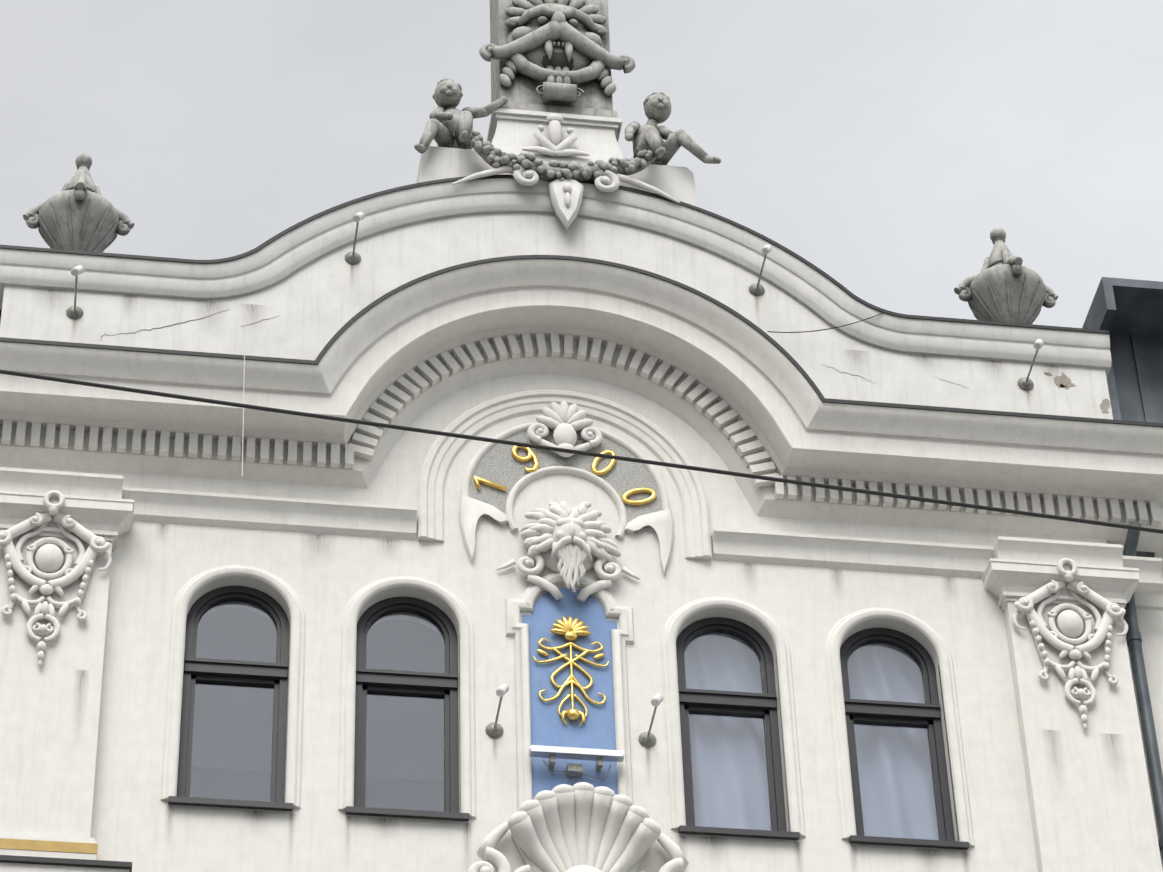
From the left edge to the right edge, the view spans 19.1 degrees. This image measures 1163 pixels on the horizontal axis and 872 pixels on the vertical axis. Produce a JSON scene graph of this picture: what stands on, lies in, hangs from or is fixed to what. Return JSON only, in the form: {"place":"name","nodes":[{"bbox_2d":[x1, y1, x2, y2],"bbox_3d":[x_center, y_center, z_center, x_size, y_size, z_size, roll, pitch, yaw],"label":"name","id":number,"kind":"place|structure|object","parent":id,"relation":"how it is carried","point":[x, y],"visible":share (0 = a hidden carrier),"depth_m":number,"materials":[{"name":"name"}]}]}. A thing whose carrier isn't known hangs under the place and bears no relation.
{"place":"outdoors","nodes":[
{"label":"outdoors","id":0,"kind":"place"},
{"bbox_2d":[190,770,443,811],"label":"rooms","id":1,"kind":"object","parent":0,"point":[392,798],"depth_m":32.15,"materials":[{"name":"grey"}]},
{"bbox_2d":[462,823,470,864],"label":"water stain","id":2,"kind":"object","parent":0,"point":[467,837],"visible":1,"depth_m":31.43,"materials":[{"name":"grey"}]},
{"bbox_2d":[0,463,1106,871],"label":"wall","id":3,"kind":"structure","parent":0,"point":[152,573],"depth_m":32.75,"materials":[{"name":"paint"}]},
{"bbox_2d":[0,862,129,871],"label":"cornice","id":4,"kind":"structure","parent":3,"relation":"attached to","point":[13,867],"depth_m":30.03,"materials":[{"name":"paint"}]},
{"bbox_2d":[0,855,131,871],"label":"cornice flashing","id":5,"kind":"object","parent":4,"relation":"on","point":[65,862],"visible":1,"depth_m":30.06,"materials":[{"name":"black metal"}]},
{"bbox_2d":[244,810,267,839],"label":"water stain","id":6,"kind":"object","parent":3,"relation":"attached to","point":[254,816],"visible":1,"depth_m":31.23,"materials":[{"name":"grey paint"}]},
{"bbox_2d":[191,609,444,783],"bbox_3d":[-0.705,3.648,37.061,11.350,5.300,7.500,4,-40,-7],"label":"window blinds","id":7,"kind":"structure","parent":3,"relation":"on","point":[270,706],"depth_m":32.67,"materials":[{"name":"grey fabric"}]},
{"bbox_2d":[485,697,503,737],"bbox_3d":[-0.770,2.561,31.993,0.170,0.170,0.560,4,-40,-7],"label":"lamp bracket","id":8,"kind":"object","parent":3,"relation":"attached to","point":[494,729],"visible":0.94,"depth_m":32.15,"materials":[{"name":"grey metal"}]},
{"bbox_2d":[496,684,508,696],"bbox_3d":[-0.726,2.337,31.816,0.133,0.164,0.152,4,-40,-7],"label":"lamp head","id":9,"kind":"object","parent":8,"relation":"attached to","point":[502,690],"visible":1,"depth_m":31.75},
{"bbox_2d":[371,374,752,509],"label":"tympanum wall","id":10,"kind":"structure","parent":3,"relation":"on","point":[402,464],"depth_m":34.55,"materials":[{"name":"paint"}]},
{"bbox_2d":[418,390,711,559],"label":"arch molding","id":11,"kind":"structure","parent":10,"relation":"attached to","point":[660,444],"depth_m":34.44,"materials":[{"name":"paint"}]},
{"bbox_2d":[459,401,672,575],"bbox_3d":[-0.150,0.450,34.137,2.120,2.070,0.177,4,-40,-7],"label":"ornamental arch frame","id":12,"kind":"object","parent":10,"relation":"attached to","point":[564,421],"visible":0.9,"depth_m":34.22,"materials":[{"name":"paint"}]},
{"bbox_2d":[469,428,662,533],"bbox_3d":[-0.163,0.401,34.265,1.980,1.310,0.022,4,-40,-7],"label":"date panel","id":13,"kind":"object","parent":10,"relation":"attached to","point":[498,463],"depth_m":34.30,"materials":[{"name":"beige paint"}]},
{"bbox_2d":[473,446,656,504],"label":"year numerals","id":14,"kind":"object","parent":13,"relation":"attached to","point":[596,460],"visible":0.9,"depth_m":34.24,"materials":[{"name":"gold metal"}]},
{"bbox_2d":[176,586,954,840],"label":"window frames","id":15,"kind":"structure","parent":3,"relation":"attached to","point":[444,686],"depth_m":32.71,"materials":[{"name":"black wood"}]},
{"bbox_2d":[190,599,939,839],"bbox_3d":[-0.136,2.683,32.647,7.140,2.470,0.005,4,-40,-7],"label":"window glass","id":16,"kind":"object","parent":15,"relation":"in","point":[438,712],"visible":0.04,"depth_m":32.59,"materials":[{"name":"glass"}]},
{"bbox_2d":[914,849,943,871],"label":"water stain","id":17,"kind":"object","parent":15,"relation":"hanging from","point":[929,858],"visible":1,"depth_m":32.02,"materials":[{"name":"grey"}]},
{"bbox_2d":[160,565,974,846],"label":"window surrounds","id":18,"kind":"object","parent":3,"relation":"attached to","point":[675,622],"visible":0.94,"depth_m":32.54,"materials":[{"name":"white paint"}]},
{"bbox_2d":[496,501,639,601],"bbox_3d":[-0.116,1.064,33.537,1.407,1.207,0.440,4,-40,-7],"label":"bearded face sculpture","id":19,"kind":"object","parent":3,"relation":"attached to","point":[565,541],"visible":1,"depth_m":33.48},
{"bbox_2d":[168,796,969,849],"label":"window sills","id":20,"kind":"structure","parent":3,"relation":"attached to","point":[456,816],"depth_m":31.49,"materials":[{"name":"black metal"}]},
{"bbox_2d":[505,573,633,811],"bbox_3d":[-0.088,2.415,32.580,1.240,2.855,0.070,4,-40,-7],"label":"panel frame","id":21,"kind":"object","parent":3,"relation":"attached to","point":[622,636],"visible":0.69,"depth_m":32.67,"materials":[{"name":"paint"}]},
{"bbox_2d":[522,588,617,799],"bbox_3d":[-0.089,2.478,32.557,0.920,2.630,0.006,4,-40,-7],"label":"blue panel","id":22,"kind":"object","parent":21,"relation":"attached to","point":[594,730],"visible":0.58,"depth_m":32.60,"materials":[{"name":"blue paint"}]},
{"bbox_2d":[533,616,608,724],"bbox_3d":[-0.091,2.203,32.724,0.729,1.254,0.100,4,-40,-7],"label":"gold floral ornament","id":23,"kind":"object","parent":22,"relation":"attached to","point":[570,629],"visible":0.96,"depth_m":32.81,"materials":[{"name":"gold metal"}]},
{"bbox_2d":[543,754,610,780],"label":"strip light brackets","id":24,"kind":"object","parent":3,"relation":"attached to","point":[574,770],"visible":1,"depth_m":31.95,"materials":[{"name":"grey metal"}]},
{"bbox_2d":[528,745,623,761],"bbox_3d":[-0.048,2.935,31.990,0.880,0.086,0.100,4,-40,-7],"label":"strip light","id":25,"kind":"object","parent":24,"relation":"on","point":[573,753],"visible":1,"depth_m":31.96,"materials":[{"name":"metal"}]},
{"bbox_2d":[467,782,688,871],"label":"shell ornament","id":26,"kind":"object","parent":3,"relation":"attached to","point":[582,827],"visible":1,"depth_m":31.40,"materials":[{"name":"paint"}]},
{"bbox_2d":[0,259,1162,561],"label":"cornice","id":27,"kind":"structure","parent":3,"relation":"on","point":[756,381],"depth_m":34.52,"materials":[{"name":"paint"}]},
{"bbox_2d":[242,355,244,476],"bbox_3d":[-3.238,-0.201,33.176,0.039,1.520,0.008,-8,-40,7],"label":"hanging wire","id":28,"kind":"object","parent":27,"relation":"hanging from","point":[243,418],"visible":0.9,"depth_m":33.15,"materials":[{"name":"white"}]},
{"bbox_2d":[0,212,1112,419],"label":"parapet","id":29,"kind":"structure","parent":27,"relation":"on","point":[317,305],"depth_m":35.82,"materials":[{"name":"paint"}]},
{"bbox_2d":[32,289,66,312],"bbox_3d":[-5.319,-1.335,34.767,0.485,0.371,0.001,4,-40,-7],"label":"water stain","id":30,"kind":"object","parent":29,"relation":"attached to","point":[50,294],"visible":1,"depth_m":34.85,"materials":[{"name":"grey paint"}]},
{"bbox_2d":[66,276,82,318],"bbox_3d":[-5.040,-1.413,34.520,0.170,0.170,0.560,4,-40,-7],"label":"lamp bracket","id":31,"kind":"object","parent":29,"relation":"attached to","point":[74,312],"visible":0.92,"depth_m":34.67,"materials":[{"name":"grey metal"}]},
{"bbox_2d":[71,265,83,275],"bbox_3d":[-4.996,-1.637,34.343,0.133,0.164,0.152,4,-40,-7],"label":"lamp head","id":32,"kind":"object","parent":31,"relation":"attached to","point":[76,270],"visible":0.98,"depth_m":34.28},
{"bbox_2d":[112,310,226,335],"bbox_3d":[-4.144,-1.148,34.837,1.209,0.479,0.001,4,-40,-7],"label":"crack","id":33,"kind":"object","parent":29,"relation":"attached to","point":[169,325],"visible":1,"depth_m":34.81,"materials":[{"name":"grey paint"}]},
{"bbox_2d":[195,301,226,333],"bbox_3d":[-3.743,-1.159,34.921,0.377,0.532,0.001,4,-40,-7],"label":"water stain","id":34,"kind":"object","parent":29,"relation":"attached to","point":[211,302],"visible":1,"depth_m":35.02,"materials":[{"name":"grey paint"}]},
{"bbox_2d":[345,222,360,263],"bbox_3d":[-2.319,-2.009,35.535,0.170,0.170,0.560,4,-40,-7],"label":"lamp bracket","id":35,"kind":"object","parent":29,"relation":"attached to","point":[353,257],"visible":0.94,"depth_m":35.69,"materials":[{"name":"grey metal"}]},
{"bbox_2d":[352,212,364,221],"bbox_3d":[-2.275,-2.232,35.358,0.133,0.164,0.152,4,-40,-7],"label":"lamp head","id":36,"kind":"object","parent":35,"relation":"attached to","point":[357,217],"visible":1,"depth_m":35.29},
{"bbox_2d":[0,178,1110,377],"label":"gable coping","id":37,"kind":"object","parent":29,"relation":"attached to","point":[286,255],"visible":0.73,"depth_m":36.17,"materials":[{"name":"paint"}]},
{"bbox_2d":[239,304,260,339],"bbox_3d":[-3.324,-1.119,34.967,0.304,0.559,0.001,4,-40,-7],"label":"water stain","id":38,"kind":"object","parent":37,"relation":"hanging from","point":[251,308],"visible":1,"depth_m":35.09,"materials":[{"name":"grey paint"}]},
{"bbox_2d":[0,175,1109,333],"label":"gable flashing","id":39,"kind":"object","parent":37,"relation":"on","point":[771,241],"visible":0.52,"depth_m":36.23,"materials":[{"name":"black metal"}]},
{"bbox_2d":[23,153,134,251],"bbox_3d":[-5.223,-2.250,36.000,0.851,1.845,0.851,-26,-45,26],"label":"finial","id":40,"kind":"object","parent":39,"relation":"on","point":[79,212],"visible":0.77,"depth_m":35.69,"materials":[{"name":"stone"}]},
{"bbox_2d":[767,312,882,332],"bbox_3d":[2.536,-1.182,35.968,1.253,0.381,0.011,4,-40,-7],"label":"thin wire","id":41,"kind":"object","parent":39,"relation":"hanging from","point":[826,329],"visible":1,"depth_m":35.90,"materials":[{"name":"black metal"}]},
{"bbox_2d":[954,227,1057,323],"bbox_3d":[4.569,-1.546,37.278,0.851,1.845,0.851,-27,-45,27],"label":"finial","id":42,"kind":"object","parent":39,"relation":"on","point":[1004,285],"visible":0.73,"depth_m":36.96,"materials":[{"name":"stone"}]},
{"bbox_2d":[844,350,870,371],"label":"water stain","id":43,"kind":"object","parent":37,"relation":"hanging from","point":[858,359],"visible":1,"depth_m":35.88,"materials":[{"name":"grey paint"}]},
{"bbox_2d":[982,360,1007,380],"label":"water stain","id":44,"kind":"object","parent":37,"relation":"hanging from","point":[993,366],"visible":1,"depth_m":36.10,"materials":[{"name":"grey paint"}]},
{"bbox_2d":[416,108,697,206],"bbox_3d":[-0.301,-2.670,37.327,3.040,1.650,0.720,4,-40,-7],"label":"pedestal","id":45,"kind":"object","parent":29,"relation":"attached to","point":[511,131],"visible":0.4,"depth_m":37.24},
{"bbox_2d":[414,78,507,152],"bbox_3d":[-1.289,-3.460,37.174,0.807,1.396,0.781,-17,-42,17],"label":"cherub statue","id":46,"kind":"object","parent":45,"relation":"on","point":[449,124],"visible":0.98,"depth_m":37.17,"materials":[{"name":"stone"}]},
{"bbox_2d":[490,0,617,117],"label":"crown block","id":47,"kind":"structure","parent":45,"relation":"on","point":[520,93],"depth_m":37.92,"materials":[{"name":"grey stone"}]},
{"bbox_2d":[479,0,634,102],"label":"grotesque mask","id":48,"kind":"object","parent":45,"relation":"attached to","point":[574,30],"visible":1,"depth_m":38.07,"materials":[{"name":"stone"}]},
{"bbox_2d":[542,52,573,70],"bbox_3d":[-0.274,-4.080,38.127,0.500,0.360,0.292,4,-40,-7],"label":"mouth","id":49,"kind":"object","parent":48,"relation":"attached to","point":[559,59],"visible":0.29,"depth_m":38.00},
{"bbox_2d":[470,130,655,181],"bbox_3d":[-0.168,-2.899,36.817,2.061,0.629,0.234,4,-40,-7],"label":"garland","id":50,"kind":"object","parent":45,"relation":"attached to","point":[489,153],"visible":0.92,"depth_m":36.68,"materials":[{"name":"stone"}]},
{"bbox_2d":[452,114,679,228],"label":"crown scrolls","id":51,"kind":"object","parent":45,"relation":"attached to","point":[566,195],"visible":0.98,"depth_m":36.62,"materials":[{"name":"grey stone"}]},
{"bbox_2d":[625,92,720,165],"bbox_3d":[0.916,-3.364,37.495,0.993,1.396,0.614,-31,-47,30],"label":"cherub statue","id":52,"kind":"object","parent":45,"relation":"on","point":[650,135],"visible":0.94,"depth_m":37.36,"materials":[{"name":"stone"}]},
{"bbox_2d":[749,255,766,295],"bbox_3d":[1.875,-1.707,36.083,0.170,0.170,0.560,4,-40,-7],"label":"lamp bracket","id":53,"kind":"object","parent":29,"relation":"attached to","point":[757,289],"visible":0.98,"depth_m":36.23,"materials":[{"name":"grey metal"}]},
{"bbox_2d":[761,244,771,254],"bbox_3d":[1.919,-1.931,35.905,0.133,0.164,0.152,4,-40,-7],"label":"lamp head","id":54,"kind":"object","parent":53,"relation":"attached to","point":[766,249],"visible":1,"depth_m":35.83},
{"bbox_2d":[1017,350,1037,389],"bbox_3d":[4.653,-0.716,35.785,0.170,0.170,0.560,4,-40,-7],"label":"lamp bracket","id":55,"kind":"object","parent":29,"relation":"attached to","point":[1024,383],"visible":0.94,"depth_m":35.94,"materials":[{"name":"grey metal"}]},
{"bbox_2d":[1034,339,1043,349],"bbox_3d":[4.697,-0.940,35.608,0.133,0.164,0.152,4,-40,-7],"label":"lamp head","id":56,"kind":"object","parent":55,"relation":"attached to","point":[1038,343],"visible":1,"depth_m":35.54},
{"bbox_2d":[1054,372,1075,388],"bbox_3d":[5.035,-0.574,36.106,0.230,0.232,0.003,4,-40,-7],"label":"peel","id":57,"kind":"object","parent":29,"relation":"attached to","point":[1062,379],"visible":1,"depth_m":36.09,"materials":[{"name":"paint"}]},
{"bbox_2d":[1100,399,1109,412],"bbox_3d":[5.436,-0.313,35.965,0.113,0.202,0.003,4,-40,-7],"label":"peel","id":58,"kind":"object","parent":29,"relation":"attached to","point":[1104,405],"visible":1,"depth_m":35.96,"materials":[{"name":"paint"}]},
{"bbox_2d":[1,333,1161,525],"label":"dentils","id":59,"kind":"object","parent":27,"relation":"attached to","point":[387,407],"visible":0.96,"depth_m":34.55,"materials":[{"name":"paint"}]},
{"bbox_2d":[0,255,1162,426],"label":"cornice flashing","id":60,"kind":"object","parent":27,"relation":"on","point":[333,339],"visible":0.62,"depth_m":34.57,"materials":[{"name":"black metal"}]},
{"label":"side roofs","id":61,"kind":"object","parent":27,"relation":"on","visible":0},
{"bbox_2d":[1082,277,1162,556],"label":"neighbouring building","id":62,"kind":"structure","parent":61,"relation":"on","point":[1127,314],"depth_m":36.86,"materials":[{"name":"metal"}]},
{"bbox_2d":[0,491,1162,871],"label":"pilasters","id":63,"kind":"object","parent":3,"relation":"attached to","point":[1100,817],"visible":0.73,"depth_m":32.38,"materials":[{"name":"paint"}]},
{"bbox_2d":[0,838,97,853],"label":"gold trim strip","id":64,"kind":"object","parent":63,"relation":"attached to","point":[52,846],"visible":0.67,"depth_m":30.46,"materials":[{"name":"gold metal"}]},
{"bbox_2d":[0,490,111,666],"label":"cartouche","id":65,"kind":"object","parent":63,"relation":"attached to","point":[49,558],"visible":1,"depth_m":32.40,"materials":[{"name":"paint"}]},
{"bbox_2d":[72,670,89,744],"bbox_3d":[-4.564,2.528,31.465,0.154,0.990,0.001,4,-40,-7],"label":"water stain","id":66,"kind":"object","parent":63,"relation":"attached to","point":[82,689],"visible":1,"depth_m":31.69,"materials":[{"name":"grey paint"}]},
{"bbox_2d":[1012,558,1127,729],"bbox_3d":[4.777,2.027,33.560,1.167,1.933,0.298,4,-40,-7],"label":"cartouche","id":67,"kind":"object","parent":63,"relation":"attached to","point":[1064,634],"visible":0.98,"depth_m":33.68,"materials":[{"name":"paint"}]},
{"bbox_2d":[1042,730,1066,795],"bbox_3d":[4.480,3.165,32.657,0.225,0.955,0.001,4,-40,-7],"label":"water stain","id":68,"kind":"object","parent":67,"relation":"hanging from","point":[1054,753],"visible":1,"depth_m":32.84,"materials":[{"name":"grey paint"}]},
{"bbox_2d":[1102,734,1125,791],"bbox_3d":[5.060,3.152,32.778,0.261,0.812,0.001,4,-40,-7],"label":"water stain","id":69,"kind":"object","parent":67,"relation":"hanging from","point":[1112,750],"visible":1,"depth_m":32.94,"materials":[{"name":"grey paint"}]},
{"bbox_2d":[0,467,1162,610],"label":"string course","id":70,"kind":"object","parent":3,"relation":"attached to","point":[400,522],"visible":0.67,"depth_m":33.92,"materials":[{"name":"paint"}]},
{"bbox_2d":[303,534,329,569],"bbox_3d":[-2.526,1.126,33.220,0.380,0.468,0.001,4,-40,-7],"label":"water stain","id":71,"kind":"object","parent":70,"relation":"hanging from","point":[319,535],"visible":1,"depth_m":33.32,"materials":[{"name":"grey paint"}]},
{"bbox_2d":[375,539,400,562],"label":"water stain","id":72,"kind":"object","parent":70,"relation":"hanging from","point":[390,545],"visible":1,"depth_m":33.43,"materials":[{"name":"grey paint"}]},
{"bbox_2d":[832,569,844,608],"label":"water stain","id":73,"kind":"object","parent":70,"relation":"hanging from","point":[836,578],"visible":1,"depth_m":33.96,"materials":[{"name":"grey paint"}]},
{"bbox_2d":[638,707,656,746],"bbox_3d":[0.654,2.664,32.179,0.170,0.170,0.560,4,-40,-7],"label":"lamp bracket","id":74,"kind":"object","parent":3,"relation":"attached to","point":[647,739],"visible":0.98,"depth_m":32.33,"materials":[{"name":"grey metal"}]},
{"bbox_2d":[651,693,662,706],"bbox_3d":[0.699,2.440,32.002,0.133,0.164,0.152,4,-40,-7],"label":"lamp head","id":75,"kind":"object","parent":74,"relation":"attached to","point":[657,700],"visible":1,"depth_m":31.94},
{"bbox_2d":[684,632,938,839],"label":"curtains","id":76,"kind":"object","parent":3,"relation":"attached to","point":[702,817],"depth_m":33.04,"materials":[{"name":"white fabric"}]},
{"bbox_2d":[0,369,1162,533],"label":"street cable","id":77,"kind":"object","parent":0,"point":[492,440],"visible":1,"depth_m":30.56,"materials":[{"name":"black plastic"}]},
{"bbox_2d":[0,0,1162,327],"label":"sky","id":78,"kind":"structure","parent":0,"point":[883,144],"materials":[{"name":"grey"}]},
{"bbox_2d":[699,837,725,864],"bbox_3d":[1.213,3.829,31.678,0.323,0.385,0.001,4,-40,-7],"label":"water stain","id":79,"kind":"object","parent":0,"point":[711,844],"visible":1,"depth_m":31.75,"materials":[{"name":"grey"}]},
{"bbox_2d":[913,355,940,372],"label":"water stain","id":80,"kind":"object","parent":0,"point":[923,356],"visible":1,"depth_m":36.01,"materials":[{"name":"grey paint"}]},
{"bbox_2d":[1040,365,1066,390],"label":"water stain","id":81,"kind":"object","parent":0,"point":[1053,366],"visible":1,"depth_m":36.17,"materials":[{"name":"grey paint"}]},
{"bbox_2d":[1123,562,1162,868],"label":"side walls","id":82,"kind":"structure","parent":0,"point":[1150,623],"depth_m":34.27,"materials":[{"name":"paint"}]},
{"bbox_2d":[1124,522,1162,856],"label":"downpipe","id":83,"kind":"object","parent":82,"relation":"attached to","point":[1134,640],"visible":0.75,"depth_m":33.82,"materials":[{"name":"metal"}]}
]}

